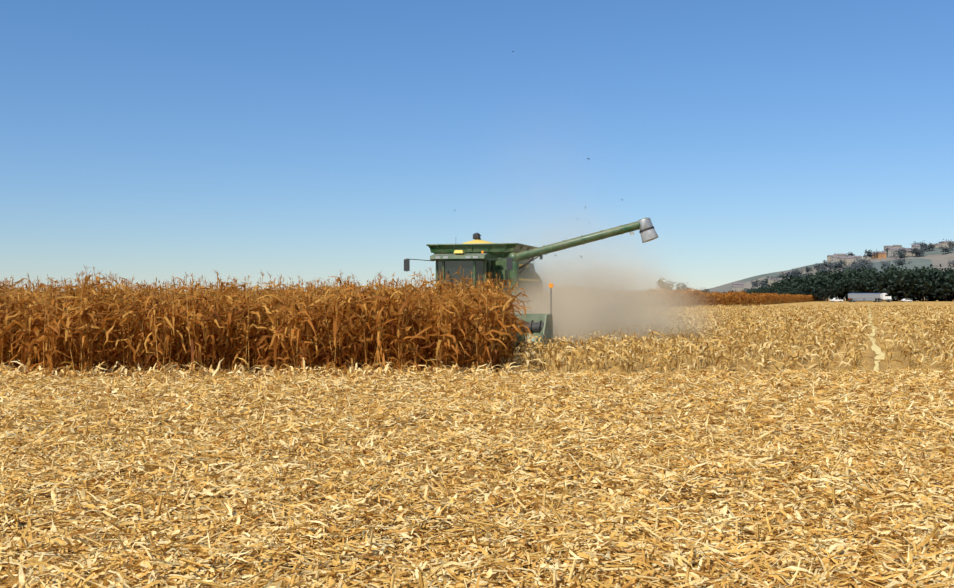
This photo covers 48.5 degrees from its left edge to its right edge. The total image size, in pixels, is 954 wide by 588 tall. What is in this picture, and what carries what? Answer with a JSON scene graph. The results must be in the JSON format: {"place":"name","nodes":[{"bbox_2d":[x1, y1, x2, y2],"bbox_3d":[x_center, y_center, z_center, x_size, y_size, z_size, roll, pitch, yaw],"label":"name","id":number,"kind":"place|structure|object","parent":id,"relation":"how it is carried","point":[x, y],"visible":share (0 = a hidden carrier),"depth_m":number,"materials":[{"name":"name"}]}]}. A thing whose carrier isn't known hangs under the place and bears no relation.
{"place":"outdoors","nodes":[
{"label":"outdoors","id":0,"kind":"place"},
{"bbox_2d":[0,299,953,587],"bbox_3d":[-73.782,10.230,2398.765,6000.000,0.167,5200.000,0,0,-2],"label":"field ground","id":1,"kind":"structure","parent":0,"point":[866,361],"depth_m":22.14,"materials":[{"name":"beige plant"}]},
{"bbox_2d":[0,266,535,377],"bbox_3d":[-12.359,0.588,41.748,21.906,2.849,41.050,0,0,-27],"label":"corn stalks","id":2,"kind":"object","parent":1,"relation":"on","point":[274,322],"visible":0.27,"depth_m":25.80,"materials":[{"name":"brown plant"}]},
{"bbox_2d":[0,368,953,587],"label":"cut stumps","id":3,"kind":"object","parent":1,"relation":"on","point":[13,578],"visible":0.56,"depth_m":12.03,"materials":[{"name":"beige plant"}]},
{"bbox_2d":[177,283,826,311],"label":"corn","id":4,"kind":"object","parent":1,"relation":"on","point":[733,298],"depth_m":205.09,"materials":[{"name":"brown plant"}]},
{"bbox_2d":[352,217,657,347],"bbox_3d":[1.608,-0.439,42.423,11.329,4.972,12.595,0,0,16],"label":"combine harvester","id":5,"kind":"object","parent":1,"relation":"on","point":[477,256],"depth_m":40.90,"materials":[{"name":"green paint"}]},
{"bbox_2d":[282,286,826,309],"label":"corn stalks","id":6,"kind":"object","parent":1,"relation":"on","point":[746,303],"visible":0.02,"depth_m":231.26,"materials":[{"name":"brown plant"}]},
{"bbox_2d":[655,276,709,293],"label":"trees","id":7,"kind":"object","parent":1,"relation":"on","point":[684,286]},
{"bbox_2d":[514,304,953,373],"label":"cut stubble rows","id":8,"kind":"object","parent":1,"relation":"on","point":[783,323],"visible":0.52,"depth_m":37.69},
{"bbox_2d":[830,298,842,301],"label":"white pickup","id":9,"kind":"object","parent":1,"relation":"on","point":[834,299],"visible":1,"depth_m":440.93,"materials":[{"name":"paint"}]},
{"bbox_2d":[736,263,953,300],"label":"tree belt","id":10,"kind":"object","parent":1,"relation":"on","point":[917,280],"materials":[{"name":"green plant"}]},
{"bbox_2d":[848,293,891,301],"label":"semi truck","id":11,"kind":"object","parent":1,"relation":"on","point":[854,297],"visible":1,"depth_m":445.86,"materials":[{"name":"metal"}]},
{"bbox_2d":[868,304,885,389],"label":"wheel track path","id":12,"kind":"structure","parent":1,"relation":"on","point":[875,348],"depth_m":37.14,"materials":[{"name":"beige plant"}]},
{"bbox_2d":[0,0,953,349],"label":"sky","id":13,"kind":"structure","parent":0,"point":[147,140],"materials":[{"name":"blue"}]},
{"bbox_2d":[702,247,953,298],"bbox_3d":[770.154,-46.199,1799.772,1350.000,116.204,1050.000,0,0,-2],"label":"distant hill","id":14,"kind":"structure","parent":0,"point":[935,257],"depth_m":1550.20,"materials":[{"name":"grey"}]},
{"bbox_2d":[730,239,953,292],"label":"hill trees","id":15,"kind":"object","parent":14,"relation":"on","point":[868,266],"materials":[{"name":"green plant"}]},
{"bbox_2d":[732,241,953,291],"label":"village houses","id":16,"kind":"structure","parent":14,"relation":"on","point":[833,258],"depth_m":1602.30,"materials":[{"name":"beige"}]}
]}

